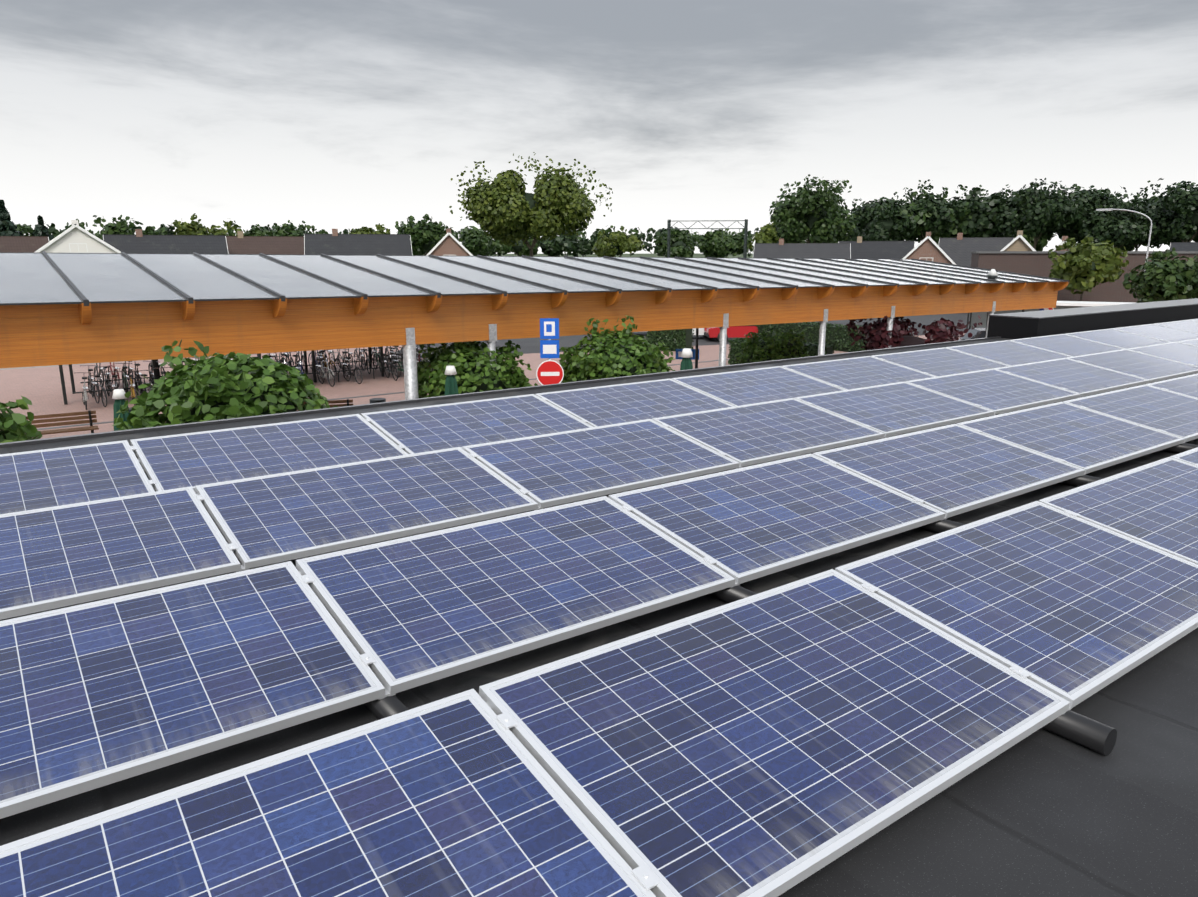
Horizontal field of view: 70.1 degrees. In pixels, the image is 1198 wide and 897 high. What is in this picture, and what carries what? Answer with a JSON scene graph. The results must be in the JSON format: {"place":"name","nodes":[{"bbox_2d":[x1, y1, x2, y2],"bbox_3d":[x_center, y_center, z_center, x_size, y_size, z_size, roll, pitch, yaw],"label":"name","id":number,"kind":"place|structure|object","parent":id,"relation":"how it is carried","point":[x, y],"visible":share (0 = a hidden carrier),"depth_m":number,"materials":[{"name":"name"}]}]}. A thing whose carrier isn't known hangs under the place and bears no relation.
{"place":"outdoors","nodes":[
{"label":"outdoors","id":0,"kind":"place"},
{"bbox_2d":[0,333,964,438],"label":"plaza paving","id":1,"kind":"structure","parent":0,"point":[40,388],"depth_m":34.47,"materials":[{"name":"brick"}]},
{"bbox_2d":[0,396,42,442],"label":"bush","id":2,"kind":"object","parent":1,"relation":"on","point":[14,427],"visible":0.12,"depth_m":9.75,"materials":[{"name":"green plant"}]},
{"bbox_2d":[82,373,94,409],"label":"bicycle","id":3,"kind":"object","parent":1,"relation":"on","point":[85,398],"visible":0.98,"depth_m":28.62,"materials":[{"name":"paint"}]},
{"bbox_2d":[80,365,97,396],"bbox_3d":[-18.701,-2.484,31.420,0.580,1.090,1.716,-5,13,-35],"label":"bicycle","id":4,"kind":"object","parent":1,"relation":"on","point":[90,386],"visible":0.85,"depth_m":31.29,"materials":[{"name":"paint"}]},
{"bbox_2d":[94,363,104,387],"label":"bicycle","id":5,"kind":"object","parent":1,"relation":"on","point":[100,372],"visible":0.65,"depth_m":33.45,"materials":[{"name":"paint"}]},
{"bbox_2d":[91,374,108,406],"bbox_3d":[-17.206,-2.032,29.446,0.581,1.092,1.719,-9,16,-42],"label":"bicycle","id":6,"kind":"object","parent":1,"relation":"on","point":[101,393],"visible":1,"depth_m":29.42,"materials":[{"name":"paint"}]},
{"bbox_2d":[95,365,112,395],"bbox_3d":[-18.282,-2.558,31.763,0.574,1.080,1.700,-10,16,-24],"label":"bicycle","id":7,"kind":"object","parent":1,"relation":"on","point":[108,386],"visible":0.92,"depth_m":31.61,"materials":[{"name":"paint"}]},
{"bbox_2d":[108,362,119,386],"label":"bicycle","id":8,"kind":"object","parent":1,"relation":"on","point":[114,367],"visible":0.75,"depth_m":33.62,"materials":[{"name":"paint"}]},
{"bbox_2d":[112,389,132,430],"bbox_3d":[-7.674,0.535,13.986,0.700,3.031,0.700,-9,16,-35],"label":"bollard lamp","id":9,"kind":"object","parent":1,"relation":"on","point":[118,396],"visible":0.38,"depth_m":13.65,"materials":[{"name":"green metal"}]},
{"bbox_2d":[115,363,132,392],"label":"bicycle","id":10,"kind":"object","parent":1,"relation":"on","point":[125,382],"visible":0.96,"depth_m":31.75,"materials":[{"name":"paint"}]},
{"bbox_2d":[121,370,138,404],"bbox_3d":[-16.307,-2.129,29.837,0.588,1.104,1.739,-7,15,-30],"label":"bicycle","id":11,"kind":"object","parent":1,"relation":"on","point":[133,393],"visible":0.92,"depth_m":29.52,"materials":[{"name":"paint"}]},
{"bbox_2d":[131,370,152,395],"bbox_3d":[-16.048,-2.175,30.097,1.699,1.079,0.574,13,20,43],"label":"bicycle","id":12,"kind":"object","parent":1,"relation":"on","point":[141,389],"visible":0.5,"depth_m":30.19,"materials":[{"name":"paint"}]},
{"bbox_2d":[25,398,385,434],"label":"plaza benches and bins","id":13,"kind":"object","parent":1,"relation":"on","point":[91,427],"visible":0.21,"depth_m":23.40,"materials":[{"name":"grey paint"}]},
{"bbox_2d":[112,339,337,430],"bbox_3d":[-4.946,0.511,11.833,3.007,4.083,2.736,-9,16,-35],"label":"catalpa tree","id":14,"kind":"object","parent":1,"relation":"on","point":[215,390],"visible":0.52,"depth_m":10.97,"materials":[{"name":"green plant"}]},
{"bbox_2d":[59,344,442,404],"bbox_3d":[-12.659,-3.740,33.992,15.800,2.400,5.500,-9,16,-35],"label":"bike rack","id":15,"kind":"object","parent":1,"relation":"on","point":[155,364],"visible":0.1,"depth_m":33.93,"materials":[{"name":"black metal"}]},
{"bbox_2d":[315,357,334,386],"bbox_3d":[-10.860,-3.058,33.860,0.593,1.114,1.754,-15,19,-37],"label":"bicycle","id":16,"kind":"object","parent":1,"relation":"on","point":[324,376],"visible":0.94,"depth_m":33.87,"materials":[{"name":"paint"}]},
{"bbox_2d":[317,349,336,376],"bbox_3d":[-11.652,-3.689,36.539,0.611,1.148,1.808,-18,21,-37],"label":"bicycle","id":17,"kind":"object","parent":1,"relation":"on","point":[329,363],"visible":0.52,"depth_m":36.37,"materials":[{"name":"paint"}]},
{"bbox_2d":[334,349,351,375],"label":"bicycle","id":18,"kind":"object","parent":1,"relation":"on","point":[338,362],"visible":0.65,"depth_m":36.69,"materials":[{"name":"paint"}]},
{"bbox_2d":[341,355,362,383],"bbox_3d":[-9.996,-3.206,34.544,0.583,1.096,1.726,-15,20,-39],"label":"bicycle","id":19,"kind":"object","parent":1,"relation":"on","point":[350,373],"visible":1,"depth_m":34.58,"materials":[{"name":"paint"}]},
{"bbox_2d":[359,349,370,373],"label":"bicycle","id":20,"kind":"object","parent":1,"relation":"on","point":[365,363],"visible":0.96,"depth_m":37.29,"materials":[{"name":"paint"}]},
{"bbox_2d":[373,347,384,371],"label":"bicycle","id":21,"kind":"object","parent":1,"relation":"on","point":[378,361],"visible":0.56,"depth_m":38.11,"materials":[{"name":"paint"}]},
{"bbox_2d":[382,353,397,380],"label":"bicycle","id":22,"kind":"object","parent":1,"relation":"on","point":[388,368],"visible":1,"depth_m":35.47,"materials":[{"name":"paint"}]},
{"bbox_2d":[444,366,457,395],"bbox_3d":[-2.571,0.157,15.151,0.700,3.246,0.700,-9,16,-35],"label":"bollard lamp","id":23,"kind":"object","parent":1,"relation":"on","point":[451,387],"visible":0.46,"depth_m":14.79,"materials":[{"name":"green metal"}]},
{"bbox_2d":[417,340,537,397],"bbox_3d":[-3.050,-1.109,20.049,3.078,3.559,3.003,-9,16,-35],"label":"catalpa tree","id":24,"kind":"object","parent":1,"relation":"on","point":[475,373],"visible":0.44,"depth_m":19.18,"materials":[{"name":"green plant"}]},
{"bbox_2d":[0,335,960,429],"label":"plaza kerbs","id":25,"kind":"structure","parent":1,"relation":"on","point":[158,359],"depth_m":31.98,"materials":[{"name":"grey concrete"}]},
{"bbox_2d":[1096,208,1151,270],"bbox_3d":[31.678,-10.679,52.251,3.067,7.744,0.280,8,15,31],"label":"street lamp","id":26,"kind":"object","parent":25,"relation":"on","point":[1109,209],"visible":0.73,"depth_m":51.17,"materials":[{"name":"metal"}]},
{"bbox_2d":[0,282,1068,367],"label":"wooden fascia","id":27,"kind":"structure","parent":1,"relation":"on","point":[47,335],"depth_m":18.13,"materials":[{"name":"orange wood"}]},
{"bbox_2d":[0,251,1068,305],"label":"canopy roof","id":28,"kind":"structure","parent":27,"relation":"on","point":[42,278],"depth_m":20.68,"materials":[{"name":"grey metal"}]},
{"bbox_2d":[536,318,563,384],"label":"traffic signs","id":29,"kind":"object","parent":1,"relation":"on","point":[549,371],"visible":0.81,"depth_m":18.97,"materials":[{"name":"metal"}]},
{"bbox_2d":[558,315,679,382],"bbox_3d":[0.449,-1.364,20.766,3.164,3.734,2.889,-9,16,-35],"label":"catalpa tree","id":30,"kind":"object","parent":1,"relation":"on","point":[614,357],"visible":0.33,"depth_m":19.83,"materials":[{"name":"green plant"}]},
{"bbox_2d":[258,269,997,368],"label":"plaza lamp posts","id":31,"kind":"object","parent":1,"relation":"on","point":[992,274],"visible":0.25,"depth_m":30.83,"materials":[{"name":"grey paint"}]},
{"bbox_2d":[646,329,693,350],"bbox_3d":[3.817,-6.122,46.094,2.450,1.788,1.185,7,15,29],"label":"hedge","id":32,"kind":"object","parent":1,"relation":"on","point":[673,340],"visible":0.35,"depth_m":45.63,"materials":[{"name":"green plant"}]},
{"bbox_2d":[680,348,692,369],"bbox_3d":[1.532,-0.017,15.276,0.700,3.528,0.700,-9,16,-35],"label":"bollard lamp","id":33,"kind":"object","parent":1,"relation":"on","point":[686,361],"visible":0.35,"depth_m":14.87,"materials":[{"name":"green metal"}]},
{"bbox_2d":[676,349,698,359],"bbox_3d":[3.395,-3.061,32.934,0.900,1.550,0.073,1,13,6],"label":"sign","id":34,"kind":"object","parent":1,"relation":"on","point":[678,353],"visible":0.29,"depth_m":32.78,"materials":[{"name":"metal"}]},
{"bbox_2d":[402,301,995,399],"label":"canopy columns","id":35,"kind":"structure","parent":1,"relation":"on","point":[410,371],"depth_m":19.37,"materials":[{"name":"white metal"}]},
{"bbox_2d":[734,329,810,363],"bbox_3d":[6.702,-3.297,32.330,2.959,2.592,3.062,-9,16,-35],"label":"bush","id":36,"kind":"object","parent":1,"relation":"on","point":[781,346],"visible":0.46,"depth_m":31.65,"materials":[{"name":"green plant"}]},
{"bbox_2d":[728,337,834,364],"bbox_3d":[8.283,-4.271,39.085,4.890,1.366,1.088,9,16,36],"label":"hedge","id":37,"kind":"object","parent":1,"relation":"on","point":[735,346],"visible":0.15,"depth_m":39.66,"materials":[{"name":"green plant"}]},
{"bbox_2d":[752,322,872,351],"bbox_3d":[11.800,-6.338,47.747,1.273,1.506,8.074,-9,16,-35],"label":"hedge","id":38,"kind":"object","parent":1,"relation":"on","point":[840,338],"visible":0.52,"depth_m":46.41,"materials":[{"name":"green plant"}]},
{"bbox_2d":[846,315,981,349],"bbox_3d":[10.757,-3.162,29.515,4.380,3.319,4.199,5,14,21],"label":"purple plum tree","id":39,"kind":"object","parent":1,"relation":"on","point":[877,337],"visible":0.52,"depth_m":28.57,"materials":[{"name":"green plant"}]},
{"bbox_2d":[958,328,985,340],"bbox_3d":[19.787,-5.225,42.532,4.270,1.452,1.770,1,13,5],"label":"car","id":40,"kind":"object","parent":1,"relation":"on","point":[974,331],"visible":0.02,"depth_m":42.26,"materials":[{"name":"grey paint"}]},
{"bbox_2d":[966,301,1131,329],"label":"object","id":41,"kind":"object","parent":1,"relation":"on","point":[974,318],"visible":0.15,"depth_m":50.24,"materials":[{"name":"grey paint"}]},
{"bbox_2d":[1122,247,1197,302],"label":"tree","id":42,"kind":"object","parent":1,"relation":"on","point":[1160,278],"visible":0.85,"depth_m":36.90,"materials":[{"name":"green plant"}]},
{"bbox_2d":[423,253,752,257],"bbox_3d":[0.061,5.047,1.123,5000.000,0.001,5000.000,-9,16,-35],"label":"hedge","id":43,"kind":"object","parent":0,"point":[697,255],"depth_m":1338.30,"materials":[{"name":"green plant"}]},
{"bbox_2d":[0,200,23,235],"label":"conifer tree","id":44,"kind":"object","parent":43,"relation":"on","point":[8,227],"visible":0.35,"depth_m":119.73,"materials":[{"name":"green plant"}]},
{"bbox_2d":[0,236,48,252],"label":"house","id":45,"kind":"structure","parent":43,"relation":"on","point":[33,244],"depth_m":90.19,"materials":[{"name":"red brick"}]},
{"bbox_2d":[15,224,34,235],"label":"tree","id":46,"kind":"object","parent":43,"relation":"on","point":[27,230],"visible":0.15,"depth_m":165.45,"materials":[{"name":"green plant"}]},
{"bbox_2d":[32,215,53,240],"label":"conifer tree","id":47,"kind":"object","parent":43,"relation":"on","point":[40,228],"visible":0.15,"depth_m":122.34,"materials":[{"name":"green plant"}]},
{"bbox_2d":[29,222,68,237],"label":"tree","id":48,"kind":"object","parent":43,"relation":"on","point":[52,230],"visible":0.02,"depth_m":163.14,"materials":[{"name":"green plant"}]},
{"bbox_2d":[34,220,120,252],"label":"house","id":49,"kind":"structure","parent":43,"relation":"on","point":[75,237],"depth_m":79.30,"materials":[{"name":"white paint"}]},
{"bbox_2d":[67,215,142,239],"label":"tree","id":50,"kind":"object","parent":43,"relation":"on","point":[119,227],"visible":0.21,"depth_m":178.75,"materials":[{"name":"green plant"}]},
{"bbox_2d":[125,226,166,234],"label":"tree","id":51,"kind":"object","parent":43,"relation":"on","point":[149,230],"visible":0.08,"depth_m":137.06,"materials":[{"name":"green plant"}]},
{"bbox_2d":[124,224,174,234],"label":"tree","id":52,"kind":"object","parent":43,"relation":"on","point":[169,230],"depth_m":173.86,"materials":[{"name":"green plant"}]},
{"bbox_2d":[103,229,228,253],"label":"house","id":53,"kind":"structure","parent":43,"relation":"on","point":[139,242],"depth_m":89.70,"materials":[{"name":"grey brick"}]},
{"bbox_2d":[172,213,243,235],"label":"tree","id":54,"kind":"object","parent":43,"relation":"on","point":[192,228],"visible":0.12,"depth_m":132.01,"materials":[{"name":"green plant"}]},
{"bbox_2d":[235,224,269,235],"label":"tree","id":55,"kind":"object","parent":43,"relation":"on","point":[259,230],"visible":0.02,"depth_m":142.52,"materials":[{"name":"green plant"}]},
{"bbox_2d":[226,231,303,254],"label":"house","id":56,"kind":"structure","parent":43,"relation":"on","point":[240,243],"depth_m":97.05,"materials":[{"name":"brown brick"}]},
{"bbox_2d":[248,223,307,235],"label":"tree","id":57,"kind":"object","parent":43,"relation":"on","point":[267,228],"visible":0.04,"depth_m":180.83,"materials":[{"name":"green plant"}]},
{"bbox_2d":[266,220,327,235],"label":"tree","id":58,"kind":"object","parent":43,"relation":"on","point":[290,229],"visible":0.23,"depth_m":135.51,"materials":[{"name":"green plant"}]},
{"bbox_2d":[304,229,412,254],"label":"house","id":59,"kind":"structure","parent":43,"relation":"on","point":[334,243],"depth_m":96.24,"materials":[{"name":"grey brick"}]},
{"bbox_2d":[349,223,389,233],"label":"tree","id":60,"kind":"object","parent":43,"relation":"on","point":[367,230],"visible":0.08,"depth_m":144.53,"materials":[{"name":"green plant"}]},
{"bbox_2d":[398,214,448,255],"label":"tree","id":61,"kind":"object","parent":43,"relation":"on","point":[424,236],"visible":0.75,"depth_m":140.43,"materials":[{"name":"green plant"}]},
{"bbox_2d":[395,221,459,238],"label":"tree","id":62,"kind":"object","parent":43,"relation":"on","point":[453,233],"visible":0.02,"depth_m":215.98,"materials":[{"name":"green plant"}]},
{"bbox_2d":[426,229,472,255],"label":"house","id":63,"kind":"structure","parent":43,"relation":"on","point":[448,244],"depth_m":98.75,"materials":[{"name":"red brick"}]},
{"bbox_2d":[456,226,497,255],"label":"tree","id":64,"kind":"object","parent":43,"relation":"on","point":[475,241],"visible":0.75,"depth_m":152.31,"materials":[{"name":"green plant"}]},
{"bbox_2d":[495,235,550,255],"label":"tree","id":65,"kind":"object","parent":43,"relation":"on","point":[521,249],"visible":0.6,"depth_m":204.28,"materials":[{"name":"green plant"}]},
{"bbox_2d":[449,152,612,255],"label":"tree","id":66,"kind":"object","parent":43,"relation":"on","point":[503,207],"visible":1,"depth_m":103.24,"materials":[{"name":"green plant"}]},
{"bbox_2d":[537,230,597,256],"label":"tree","id":67,"kind":"object","parent":43,"relation":"on","point":[561,244],"visible":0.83,"depth_m":207.02,"materials":[{"name":"green plant"}]},
{"bbox_2d":[577,225,641,255],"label":"tree","id":68,"kind":"object","parent":43,"relation":"on","point":[608,231],"visible":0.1,"depth_m":211.75,"materials":[{"name":"green plant"}]},
{"bbox_2d":[592,226,644,256],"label":"tree","id":69,"kind":"object","parent":43,"relation":"on","point":[617,243],"visible":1,"depth_m":163.01,"materials":[{"name":"green plant"}]},
{"bbox_2d":[638,227,688,256],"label":"tree","id":70,"kind":"object","parent":43,"relation":"on","point":[650,236],"visible":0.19,"depth_m":223.58,"materials":[{"name":"green plant"}]},
{"bbox_2d":[654,229,701,257],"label":"tree","id":71,"kind":"object","parent":43,"relation":"on","point":[682,245],"visible":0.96,"depth_m":168.43,"materials":[{"name":"green plant"}]},
{"bbox_2d":[667,219,747,257],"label":"overhead gantry","id":72,"kind":"object","parent":43,"relation":"on","point":[669,226],"visible":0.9,"depth_m":96.99,"materials":[{"name":"grey metal"}]},
{"bbox_2d":[690,229,751,256],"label":"tree","id":73,"kind":"object","parent":43,"relation":"on","point":[727,234],"visible":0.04,"depth_m":214.77,"materials":[{"name":"green plant"}]},
{"bbox_2d":[694,229,752,257],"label":"tree","id":74,"kind":"object","parent":43,"relation":"on","point":[709,244],"visible":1,"depth_m":160.88,"materials":[{"name":"green plant"}]},
{"bbox_2d":[747,219,779,251],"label":"tree","id":75,"kind":"object","parent":43,"relation":"on","point":[767,233],"visible":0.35,"depth_m":154.70,"materials":[{"name":"green plant"}]},
{"bbox_2d":[753,239,850,258],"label":"house","id":76,"kind":"structure","parent":43,"relation":"on","point":[781,249],"depth_m":105.16,"materials":[{"name":"grey brick"}]},
{"bbox_2d":[769,174,859,242],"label":"tree","id":77,"kind":"object","parent":43,"relation":"on","point":[804,213],"visible":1,"depth_m":115.21,"materials":[{"name":"green plant"}]},
{"bbox_2d":[838,236,914,258],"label":"house","id":78,"kind":"structure","parent":43,"relation":"on","point":[860,249],"depth_m":106.38,"materials":[{"name":"grey brick"}]},
{"bbox_2d":[847,206,908,240],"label":"tree","id":79,"kind":"object","parent":43,"relation":"on","point":[853,236],"visible":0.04,"depth_m":195.15,"materials":[{"name":"green plant"}]},
{"bbox_2d":[846,192,919,240],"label":"tree","id":80,"kind":"object","parent":43,"relation":"on","point":[881,220],"visible":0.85,"depth_m":177.75,"materials":[{"name":"green plant"}]},
{"bbox_2d":[902,232,955,264],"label":"house","id":81,"kind":"structure","parent":43,"relation":"on","point":[927,248],"depth_m":95.69,"materials":[{"name":"red brick"}]},
{"bbox_2d":[899,187,972,244],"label":"tree","id":82,"kind":"object","parent":43,"relation":"on","point":[935,236],"visible":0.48,"depth_m":178.53,"materials":[{"name":"green plant"}]},
{"bbox_2d":[897,179,981,242],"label":"tree","id":83,"kind":"object","parent":43,"relation":"on","point":[941,220],"visible":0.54,"depth_m":177.54,"materials":[{"name":"green plant"}]},
{"bbox_2d":[943,187,1006,237],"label":"tree","id":84,"kind":"object","parent":43,"relation":"on","point":[981,223],"visible":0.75,"depth_m":176.21,"materials":[{"name":"green plant"}]},
{"bbox_2d":[939,233,1013,266],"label":"house","id":85,"kind":"structure","parent":43,"relation":"on","point":[958,249],"depth_m":100.97,"materials":[{"name":"grey brick"}]},
{"bbox_2d":[949,185,1017,236],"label":"tree","id":86,"kind":"object","parent":43,"relation":"on","point":[999,233],"depth_m":185.20,"materials":[{"name":"green plant"}]},
{"bbox_2d":[1001,230,1035,250],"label":"house","id":87,"kind":"structure","parent":43,"relation":"on","point":[1019,242],"depth_m":92.11,"materials":[{"name":"yellow brick"}]},
{"bbox_2d":[1002,229,1053,250],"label":"tree","id":88,"kind":"object","parent":43,"relation":"on","point":[1041,244],"visible":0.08,"depth_m":192.55,"materials":[{"name":"green plant"}]},
{"bbox_2d":[994,178,1085,249],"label":"tree","id":89,"kind":"object","parent":43,"relation":"on","point":[1039,214],"visible":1,"depth_m":164.88,"materials":[{"name":"green plant"}]},
{"bbox_2d":[970,251,1197,306],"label":"dark brick building","id":90,"kind":"structure","parent":43,"relation":"on","point":[1037,263],"depth_m":69.35,"materials":[{"name":"brown brick"}]},
{"bbox_2d":[1051,185,1144,246],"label":"tree","id":91,"kind":"object","parent":43,"relation":"on","point":[1071,230],"visible":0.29,"depth_m":168.16,"materials":[{"name":"green plant"}]},
{"bbox_2d":[1078,199,1154,247],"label":"tree","id":92,"kind":"object","parent":43,"relation":"on","point":[1118,227],"visible":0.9,"depth_m":160.45,"materials":[{"name":"green plant"}]},
{"bbox_2d":[1118,187,1174,250],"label":"tree","id":93,"kind":"object","parent":43,"relation":"on","point":[1146,202],"visible":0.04,"depth_m":170.69,"materials":[{"name":"green plant"}]},
{"bbox_2d":[1132,178,1197,243],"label":"tree","id":94,"kind":"object","parent":43,"relation":"on","point":[1175,217],"visible":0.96,"depth_m":155.49,"materials":[{"name":"green plant"}]},
{"bbox_2d":[1169,242,1197,250],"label":"house","id":95,"kind":"structure","parent":43,"relation":"on","point":[1185,246],"depth_m":96.72,"materials":[{"name":"grey brick"}]},
{"bbox_2d":[0,305,1197,896],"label":"roof deck","id":96,"kind":"structure","parent":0,"point":[1042,813],"depth_m":2.60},
{"bbox_2d":[0,298,1197,447],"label":"roof edge trim","id":97,"kind":"structure","parent":96,"relation":"on","point":[1042,314],"depth_m":9.79,"materials":[{"name":"grey metal"}]},
{"bbox_2d":[130,325,1197,890],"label":"panel mounting","id":98,"kind":"object","parent":96,"relation":"on","point":[1086,731],"visible":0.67,"depth_m":2.91,"materials":[{"name":"black"}]},
{"bbox_2d":[0,319,1197,896],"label":"solar panels","id":99,"kind":"object","parent":98,"relation":"on","point":[778,741],"visible":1,"depth_m":3.29,"materials":[{"name":"blue glass"}]},
{"bbox_2d":[0,0,1197,253],"label":"sky","id":100,"kind":"structure","parent":0,"point":[327,115],"materials":[{"name":"grey"}]},
{"bbox_2d":[387,313,969,359],"bbox_3d":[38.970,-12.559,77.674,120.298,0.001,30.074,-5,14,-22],"label":"hedge","id":101,"kind":"object","parent":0,"point":[529,345],"depth_m":52.38,"materials":[{"name":"green plant"}]},
{"bbox_2d":[704,325,757,340],"bbox_3d":[8.506,-7.163,50.962,4.270,1.452,1.770,-1,13,-3],"label":"red car","id":102,"kind":"object","parent":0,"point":[732,331],"visible":0.23,"depth_m":50.14,"materials":[{"name":"red paint"}]},
{"bbox_2d":[1048,234,1128,300],"bbox_3d":[36.590,-12.778,64.185,5.676,6.528,5.485,-9,16,-35],"label":"tree","id":103,"kind":"object","parent":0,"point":[1088,265],"visible":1,"depth_m":63.12,"materials":[{"name":"green plant"}]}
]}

